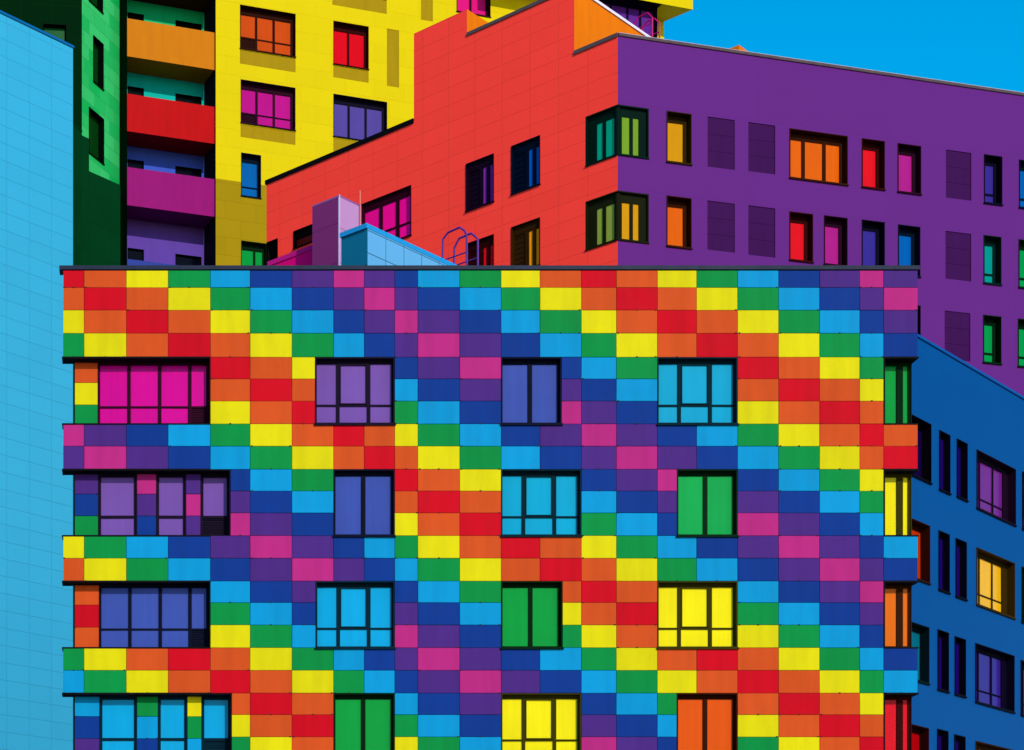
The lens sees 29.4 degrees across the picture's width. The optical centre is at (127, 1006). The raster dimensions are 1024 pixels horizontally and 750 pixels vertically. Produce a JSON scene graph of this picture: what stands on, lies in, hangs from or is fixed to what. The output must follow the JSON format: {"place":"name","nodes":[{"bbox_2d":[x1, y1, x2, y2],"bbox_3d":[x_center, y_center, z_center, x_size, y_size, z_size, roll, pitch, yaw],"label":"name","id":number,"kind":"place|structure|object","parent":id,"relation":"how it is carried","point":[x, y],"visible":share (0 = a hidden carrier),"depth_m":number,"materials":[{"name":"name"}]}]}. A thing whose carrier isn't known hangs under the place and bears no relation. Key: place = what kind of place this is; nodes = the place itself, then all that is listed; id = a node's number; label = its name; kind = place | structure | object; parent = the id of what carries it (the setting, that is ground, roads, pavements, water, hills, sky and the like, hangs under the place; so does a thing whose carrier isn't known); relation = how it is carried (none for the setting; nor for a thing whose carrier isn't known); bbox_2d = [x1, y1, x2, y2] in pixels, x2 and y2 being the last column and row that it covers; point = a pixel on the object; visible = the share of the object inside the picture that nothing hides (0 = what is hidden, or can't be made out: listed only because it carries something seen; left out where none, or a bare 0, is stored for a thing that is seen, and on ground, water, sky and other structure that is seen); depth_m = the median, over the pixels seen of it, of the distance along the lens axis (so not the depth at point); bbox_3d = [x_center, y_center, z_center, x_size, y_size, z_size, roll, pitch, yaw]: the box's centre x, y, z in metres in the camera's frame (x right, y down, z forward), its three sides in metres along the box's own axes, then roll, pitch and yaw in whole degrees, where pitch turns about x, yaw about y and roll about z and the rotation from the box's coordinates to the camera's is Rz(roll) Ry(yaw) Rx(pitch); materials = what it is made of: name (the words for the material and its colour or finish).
{"place":"outdoors","nodes":[
{"label":"outdoors","id":0,"kind":"place"},
{"bbox_2d":[0,10,73,749],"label":"panelled building","id":1,"kind":"structure","parent":0,"point":[36,251],"depth_m":81.42,"materials":[{"name":"tile"}]},
{"bbox_2d":[267,245,311,264],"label":"rooftop structure","id":2,"kind":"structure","parent":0,"point":[302,256],"depth_m":55.83,"materials":[{"name":"pink"}]},
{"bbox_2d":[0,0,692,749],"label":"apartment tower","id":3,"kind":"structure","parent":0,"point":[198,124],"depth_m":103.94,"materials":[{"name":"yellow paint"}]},
{"bbox_2d":[43,23,66,41],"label":"window","id":4,"kind":"structure","parent":3,"relation":"in","point":[59,31],"depth_m":99.27,"materials":[{"name":"green glass"}]},
{"bbox_2d":[88,0,103,13],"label":"window","id":5,"kind":"structure","parent":3,"relation":"in","point":[98,4],"depth_m":101.11,"materials":[{"name":"glass"}]},
{"bbox_2d":[89,107,104,164],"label":"window","id":6,"kind":"structure","parent":3,"relation":"in","point":[96,122],"depth_m":101.06,"materials":[{"name":"glass"}]},
{"bbox_2d":[93,35,104,90],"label":"window","id":7,"kind":"structure","parent":3,"relation":"in","point":[98,47],"depth_m":101.16,"materials":[{"name":"glass"}]},
{"bbox_2d":[128,12,143,20],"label":"window","id":8,"kind":"structure","parent":3,"relation":"in","point":[135,16],"depth_m":103.91,"materials":[{"name":"black glass"}]},
{"bbox_2d":[128,86,143,95],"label":"window","id":9,"kind":"structure","parent":3,"relation":"in","point":[131,90],"depth_m":103.93,"materials":[{"name":"black glass"}]},
{"bbox_2d":[128,159,143,168],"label":"window","id":10,"kind":"structure","parent":3,"relation":"in","point":[138,164],"depth_m":103.91,"materials":[{"name":"black glass"}]},
{"bbox_2d":[128,248,143,260],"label":"window","id":11,"kind":"structure","parent":3,"relation":"in","point":[134,254],"depth_m":103.93,"materials":[{"name":"black glass"}]},
{"bbox_2d":[175,20,201,29],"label":"window","id":12,"kind":"structure","parent":3,"relation":"in","point":[178,23],"depth_m":104.83,"materials":[{"name":"black glass"}]},
{"bbox_2d":[175,93,201,104],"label":"window","id":13,"kind":"structure","parent":3,"relation":"in","point":[178,97],"depth_m":104.85,"materials":[{"name":"black glass"}]},
{"bbox_2d":[175,166,201,176],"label":"window","id":14,"kind":"structure","parent":3,"relation":"in","point":[178,169],"depth_m":104.85,"materials":[{"name":"black glass"}]},
{"bbox_2d":[175,254,201,264],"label":"window","id":15,"kind":"structure","parent":3,"relation":"in","point":[180,259],"depth_m":104.83,"materials":[{"name":"black glass"}]},
{"bbox_2d":[241,152,261,198],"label":"window","id":16,"kind":"structure","parent":3,"relation":"in","point":[250,163],"depth_m":104.21,"materials":[{"name":"blue glass"}]},
{"bbox_2d":[241,240,265,264],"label":"window","id":17,"kind":"structure","parent":3,"relation":"in","point":[252,253],"depth_m":104.24,"materials":[{"name":"green glass"}]},
{"bbox_2d":[239,4,295,58],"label":"window","id":18,"kind":"structure","parent":3,"relation":"in","point":[262,30],"depth_m":104.52,"materials":[{"name":"orange glass"}]},
{"bbox_2d":[240,79,295,131],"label":"window","id":19,"kind":"structure","parent":3,"relation":"in","point":[262,104],"depth_m":104.52,"materials":[{"name":"pink glass"}]},
{"bbox_2d":[333,21,368,70],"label":"window","id":20,"kind":"structure","parent":3,"relation":"in","point":[350,41],"depth_m":106.01,"materials":[{"name":"red glass"}]},
{"bbox_2d":[333,94,386,141],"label":"window","id":21,"kind":"structure","parent":3,"relation":"in","point":[354,118],"depth_m":106.17,"materials":[{"name":"purple glass"}]},
{"bbox_2d":[456,0,490,17],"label":"window","id":22,"kind":"structure","parent":3,"relation":"in","point":[482,8],"depth_m":108.37,"materials":[{"name":"pink glass"}]},
{"bbox_2d":[599,0,656,37],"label":"window","id":23,"kind":"structure","parent":3,"relation":"in","point":[629,11],"depth_m":110.23,"materials":[{"name":"purple glass"}]},
{"bbox_2d":[340,223,455,264],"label":"rooftop structure","id":24,"kind":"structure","parent":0,"point":[366,244],"depth_m":52.11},
{"bbox_2d":[265,0,1023,395],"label":"office building","id":25,"kind":"structure","parent":0,"point":[567,132],"depth_m":74.99,"materials":[{"name":"purple"}]},
{"bbox_2d":[266,238,277,264],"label":"window","id":26,"kind":"structure","parent":25,"relation":"in","point":[271,246],"depth_m":84.77,"materials":[{"name":"black glass"}]},
{"bbox_2d":[292,224,311,249],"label":"window","id":27,"kind":"structure","parent":25,"relation":"in","point":[302,237],"depth_m":83.44,"materials":[{"name":"black glass"}]},
{"bbox_2d":[361,185,411,238],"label":"window","id":28,"kind":"structure","parent":25,"relation":"in","point":[390,213],"depth_m":79.92,"materials":[{"name":"pink glass"}]},
{"bbox_2d":[465,153,494,212],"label":"window","id":29,"kind":"structure","parent":25,"relation":"in","point":[479,172],"depth_m":76.64,"materials":[{"name":"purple glass"}]},
{"bbox_2d":[468,234,493,264],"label":"window","id":30,"kind":"structure","parent":25,"relation":"in","point":[486,244],"depth_m":76.54,"materials":[{"name":"red glass"}]},
{"bbox_2d":[510,135,540,195],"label":"window","id":31,"kind":"structure","parent":25,"relation":"in","point":[525,155],"depth_m":75.08,"materials":[{"name":"blue glass"}]},
{"bbox_2d":[511,217,539,264],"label":"window","id":32,"kind":"structure","parent":25,"relation":"in","point":[525,237],"depth_m":75.06,"materials":[{"name":"brown glass"}]},
{"bbox_2d":[585,104,649,166],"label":"window","id":33,"kind":"structure","parent":25,"relation":"in","point":[617,130],"depth_m":72.38,"materials":[{"name":"green glass"}]},
{"bbox_2d":[585,190,649,250],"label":"window","id":34,"kind":"structure","parent":25,"relation":"in","point":[618,215],"depth_m":72.38,"materials":[{"name":"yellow glass"}]},
{"bbox_2d":[634,12,659,37],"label":"roof ladder","id":35,"kind":"object","parent":25,"relation":"on","point":[642,27],"visible":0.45,"depth_m":79.14,"materials":[{"name":"pink metal"}]},
{"bbox_2d":[666,111,692,165],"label":"window","id":36,"kind":"structure","parent":25,"relation":"in","point":[678,124],"depth_m":72.97,"materials":[{"name":"yellow glass"}]},
{"bbox_2d":[666,195,692,249],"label":"window","id":37,"kind":"structure","parent":25,"relation":"in","point":[678,209],"depth_m":72.97,"materials":[{"name":"orange glass"}]},
{"bbox_2d":[789,211,813,263],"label":"window","id":38,"kind":"structure","parent":25,"relation":"in","point":[800,224],"depth_m":74.35,"materials":[{"name":"red glass"}]},
{"bbox_2d":[789,128,848,185],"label":"window","id":39,"kind":"structure","parent":25,"relation":"in","point":[819,157],"depth_m":74.57,"materials":[{"name":"orange glass"}]},
{"bbox_2d":[823,215,847,264],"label":"window","id":40,"kind":"structure","parent":25,"relation":"in","point":[835,228],"depth_m":74.77,"materials":[{"name":"pink glass"}]},
{"bbox_2d":[861,138,885,190],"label":"window","id":41,"kind":"structure","parent":25,"relation":"in","point":[873,151],"depth_m":75.21,"materials":[{"name":"red glass"}]},
{"bbox_2d":[862,219,884,264],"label":"window","id":42,"kind":"structure","parent":25,"relation":"in","point":[873,232],"depth_m":75.21,"materials":[{"name":"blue glass"}]},
{"bbox_2d":[897,143,921,195],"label":"window","id":43,"kind":"structure","parent":25,"relation":"in","point":[909,156],"depth_m":75.63,"materials":[{"name":"pink glass"}]},
{"bbox_2d":[898,224,921,277],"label":"window","id":44,"kind":"structure","parent":25,"relation":"in","point":[908,236],"depth_m":75.63,"materials":[{"name":"blue glass"}]},
{"bbox_2d":[918,305,920,334],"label":"window","id":45,"kind":"structure","parent":25,"relation":"in","point":[919,307],"depth_m":75.47,"materials":[{"name":"black glass"}]},
{"bbox_2d":[982,315,1002,364],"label":"window","id":46,"kind":"structure","parent":25,"relation":"in","point":[992,325],"depth_m":76.66,"materials":[{"name":"green glass"}]},
{"bbox_2d":[983,235,1002,285],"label":"window","id":47,"kind":"structure","parent":25,"relation":"in","point":[992,245],"depth_m":76.66,"materials":[{"name":"teal glass"}]},
{"bbox_2d":[983,154,1003,205],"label":"window","id":48,"kind":"structure","parent":25,"relation":"in","point":[992,163],"depth_m":76.66,"materials":[{"name":"purple glass"}]},
{"bbox_2d":[1017,318,1023,367],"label":"window","id":49,"kind":"structure","parent":25,"relation":"in","point":[1020,321],"depth_m":77.07,"materials":[{"name":"green glass"}]},
{"bbox_2d":[1018,159,1023,208],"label":"window","id":50,"kind":"structure","parent":25,"relation":"in","point":[1021,162],"depth_m":77.09,"materials":[{"name":"blue glass"}]},
{"bbox_2d":[1018,239,1023,288],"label":"window","id":51,"kind":"structure","parent":25,"relation":"in","point":[1020,241],"depth_m":77.07,"materials":[{"name":"green glass"}]},
{"bbox_2d":[664,0,1023,91],"label":"sky","id":52,"kind":"structure","parent":0,"point":[973,42],"materials":[{"name":"blue"}]},
{"bbox_2d":[912,334,1023,749],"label":"building","id":53,"kind":"structure","parent":0,"point":[968,587],"depth_m":64.81,"materials":[{"name":"blue paint"}]},
{"bbox_2d":[912,724,928,749],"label":"window","id":54,"kind":"structure","parent":53,"relation":"in","point":[920,735],"depth_m":62.55,"materials":[{"name":"red glass"}]},
{"bbox_2d":[912,622,930,684],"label":"window","id":55,"kind":"structure","parent":53,"relation":"in","point":[920,633],"depth_m":62.61,"materials":[{"name":"teal glass"}]},
{"bbox_2d":[912,518,931,584],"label":"window","id":56,"kind":"structure","parent":53,"relation":"in","point":[919,528],"depth_m":62.67,"materials":[{"name":"red glass"}]},
{"bbox_2d":[912,414,932,484],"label":"window","id":57,"kind":"structure","parent":53,"relation":"in","point":[924,474],"depth_m":62.72,"materials":[{"name":"black glass"}]},
{"bbox_2d":[937,729,948,749],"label":"window","id":58,"kind":"structure","parent":53,"relation":"in","point":[942,735],"depth_m":63.64,"materials":[{"name":"purple glass"}]},
{"bbox_2d":[937,629,949,693],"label":"window","id":59,"kind":"structure","parent":53,"relation":"in","point":[942,636],"depth_m":63.67,"materials":[{"name":"purple glass"}]},
{"bbox_2d":[938,530,950,594],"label":"window","id":60,"kind":"structure","parent":53,"relation":"in","point":[943,538],"depth_m":63.72,"materials":[{"name":"purple glass"}]},
{"bbox_2d":[939,430,951,494],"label":"window","id":61,"kind":"structure","parent":53,"relation":"in","point":[944,438],"depth_m":63.75,"materials":[{"name":"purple glass"}]},
{"bbox_2d":[954,734,965,749],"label":"window","id":62,"kind":"structure","parent":53,"relation":"in","point":[959,741],"depth_m":64.64,"materials":[{"name":"purple glass"}]},
{"bbox_2d":[954,636,966,697],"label":"window","id":63,"kind":"structure","parent":53,"relation":"in","point":[959,643],"depth_m":64.68,"materials":[{"name":"purple glass"}]},
{"bbox_2d":[955,538,967,601],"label":"window","id":64,"kind":"structure","parent":53,"relation":"in","point":[960,545],"depth_m":64.72,"materials":[{"name":"purple glass"}]},
{"bbox_2d":[956,438,968,501],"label":"window","id":65,"kind":"structure","parent":53,"relation":"in","point":[962,447],"depth_m":64.77,"materials":[{"name":"purple glass"}]},
{"bbox_2d":[975,741,1011,749],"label":"window","id":66,"kind":"structure","parent":53,"relation":"in","point":[978,745],"depth_m":66.36,"materials":[{"name":"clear glass"}]},
{"bbox_2d":[975,643,1015,713],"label":"window","id":67,"kind":"structure","parent":53,"relation":"in","point":[994,669],"depth_m":67.09,"materials":[{"name":"purple glass"}]},
{"bbox_2d":[976,547,1015,619],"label":"window","id":68,"kind":"structure","parent":53,"relation":"in","point":[995,575],"depth_m":67.10,"materials":[{"name":"yellow glass"}]},
{"bbox_2d":[976,449,1016,526],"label":"window","id":69,"kind":"structure","parent":53,"relation":"in","point":[995,479],"depth_m":67.15,"materials":[{"name":"purple glass"}]},
{"bbox_2d":[1020,660,1023,716],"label":"window","id":70,"kind":"structure","parent":53,"relation":"in","point":[1022,662],"depth_m":68.91,"materials":[{"name":"black glass"}]},
{"bbox_2d":[1021,566,1023,623],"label":"window","id":71,"kind":"structure","parent":53,"relation":"in","point":[1022,568],"depth_m":68.18,"materials":[{"name":"black glass"}]},
{"bbox_2d":[1022,471,1023,530],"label":"window","id":72,"kind":"structure","parent":53,"relation":"in","point":[1022,471],"depth_m":68.21,"materials":[{"name":"black glass"}]},
{"label":"ground","id":73,"kind":"structure","parent":0,"visible":0},
{"bbox_2d":[59,265,919,749],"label":"apartment building","id":74,"kind":"structure","parent":73,"relation":"on","point":[493,507],"depth_m":49.37,"materials":[{"name":"multicoloured tile"}]},
{"bbox_2d":[98,474,136,534],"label":"window","id":75,"kind":"structure","parent":74,"relation":"in","point":[117,493],"depth_m":49.76,"materials":[{"name":"purple glass"}]},
{"bbox_2d":[100,696,136,749],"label":"window","id":76,"kind":"structure","parent":74,"relation":"in","point":[118,714],"depth_m":49.76,"materials":[{"name":"blue glass"}]},
{"bbox_2d":[98,362,208,422],"bbox_3d":[0.666,-16.188,49.722,2.931,1.698,0.115,0,0,0],"label":"window","id":77,"kind":"structure","parent":74,"relation":"in","point":[127,392],"depth_m":49.76,"materials":[{"name":"pink glass"}]},
{"bbox_2d":[99,585,208,646],"bbox_3d":[0.683,-10.300,49.722,2.897,1.693,0.115,0,0,0],"label":"window","id":78,"kind":"structure","parent":74,"relation":"in","point":[129,615],"depth_m":49.76,"materials":[{"name":"blue glass"}]},
{"bbox_2d":[156,474,185,534],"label":"window","id":79,"kind":"structure","parent":74,"relation":"in","point":[170,488],"depth_m":49.76,"materials":[{"name":"purple glass"}]},
{"bbox_2d":[158,696,186,749],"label":"window","id":80,"kind":"structure","parent":74,"relation":"in","point":[172,710],"depth_m":49.76,"materials":[{"name":"blue glass"}]},
{"bbox_2d":[201,474,228,534],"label":"window","id":81,"kind":"structure","parent":74,"relation":"in","point":[214,487],"depth_m":49.77,"materials":[{"name":"purple glass"}]},
{"bbox_2d":[201,696,229,749],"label":"window","id":82,"kind":"structure","parent":74,"relation":"in","point":[215,710],"depth_m":49.77,"materials":[{"name":"blue glass"}]},
{"bbox_2d":[312,194,361,264],"bbox_3d":[6.086,-21.116,54.709,1.017,4.474,1.026,0,0,-44],"label":"ventilation shaft","id":83,"kind":"object","parent":74,"relation":"on","point":[333,218],"visible":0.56,"depth_m":54.31,"materials":[{"name":"purple metal"}]},
{"bbox_2d":[314,357,395,425],"bbox_3d":[5.966,-16.174,49.458,2.149,1.798,0.285,0,0,0],"label":"window","id":84,"kind":"structure","parent":74,"relation":"in","point":[350,391],"depth_m":49.58,"materials":[{"name":"purple glass"}]},
{"bbox_2d":[315,581,395,649],"bbox_3d":[5.974,-10.286,49.458,2.134,1.793,0.285,0,0,0],"label":"window","id":85,"kind":"structure","parent":74,"relation":"in","point":[348,614],"depth_m":49.58,"materials":[{"name":"blue glass"}]},
{"bbox_2d":[359,190,360,224],"bbox_3d":[6.750,-21.302,54.600,0.173,4.848,0.173,0,0,0],"label":"roof pole","id":86,"kind":"object","parent":74,"relation":"on","point":[360,207],"visible":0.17,"depth_m":54.58,"materials":[{"name":"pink metal"}]},
{"bbox_2d":[333,693,394,749],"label":"window","id":87,"kind":"structure","parent":74,"relation":"in","point":[361,721],"depth_m":49.58,"materials":[{"name":"green glass"}]},
{"bbox_2d":[333,469,395,537],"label":"window","id":88,"kind":"structure","parent":74,"relation":"in","point":[363,500],"depth_m":49.58,"materials":[{"name":"blue glass"}]},
{"bbox_2d":[442,226,478,264],"bbox_3d":[10.005,-21.113,56.523,0.650,4.469,0.953,0,0,-44],"label":"roof ladder","id":89,"kind":"object","parent":74,"relation":"on","point":[466,235],"visible":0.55,"depth_m":56.43,"materials":[{"name":"metal"}]},
{"bbox_2d":[500,357,562,425],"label":"window","id":90,"kind":"structure","parent":74,"relation":"in","point":[530,386],"depth_m":49.58,"materials":[{"name":"blue glass"}]},
{"bbox_2d":[500,581,563,648],"bbox_3d":[10.621,-10.286,49.458,1.669,1.793,0.285,0,0,0],"label":"window","id":91,"kind":"structure","parent":74,"relation":"in","point":[531,611],"depth_m":49.58,"materials":[{"name":"green glass"}]},
{"bbox_2d":[501,693,580,749],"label":"window","id":92,"kind":"structure","parent":74,"relation":"in","point":[529,721],"depth_m":49.58,"materials":[{"name":"yellow glass"}]},
{"bbox_2d":[500,469,582,536],"bbox_3d":[10.868,-13.230,49.458,2.163,1.789,0.285,0,0,0],"label":"window","id":93,"kind":"structure","parent":74,"relation":"in","point":[534,502],"depth_m":49.58,"materials":[{"name":"blue glass"}]},
{"bbox_2d":[656,357,738,425],"bbox_3d":[14.977,-16.174,49.458,2.163,1.798,0.285,0,0,0],"label":"window","id":94,"kind":"structure","parent":74,"relation":"in","point":[691,391],"depth_m":49.58,"materials":[{"name":"blue glass"}]},
{"bbox_2d":[656,581,738,649],"bbox_3d":[14.977,-10.286,49.458,2.163,1.793,0.285,0,0,0],"label":"window","id":95,"kind":"structure","parent":74,"relation":"in","point":[696,615],"depth_m":49.58,"materials":[{"name":"yellow glass"}]},
{"bbox_2d":[676,469,738,537],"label":"window","id":96,"kind":"structure","parent":74,"relation":"in","point":[707,499],"depth_m":49.58,"materials":[{"name":"green glass"}]},
{"bbox_2d":[677,693,737,749],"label":"window","id":97,"kind":"structure","parent":74,"relation":"in","point":[705,721],"depth_m":49.58,"materials":[{"name":"orange glass"}]},
{"bbox_2d":[885,362,911,422],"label":"window","id":98,"kind":"structure","parent":74,"relation":"in","point":[898,375],"depth_m":49.73,"materials":[{"name":"green glass"}]},
{"bbox_2d":[885,474,911,534],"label":"window","id":99,"kind":"structure","parent":74,"relation":"in","point":[898,487],"depth_m":49.73,"materials":[{"name":"yellow glass"}]},
{"bbox_2d":[885,585,911,646],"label":"window","id":100,"kind":"structure","parent":74,"relation":"in","point":[898,598],"depth_m":49.73,"materials":[{"name":"orange glass"}]},
{"bbox_2d":[885,696,911,749],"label":"window","id":101,"kind":"structure","parent":74,"relation":"in","point":[898,709],"depth_m":49.73,"materials":[{"name":"red glass"}]}
]}

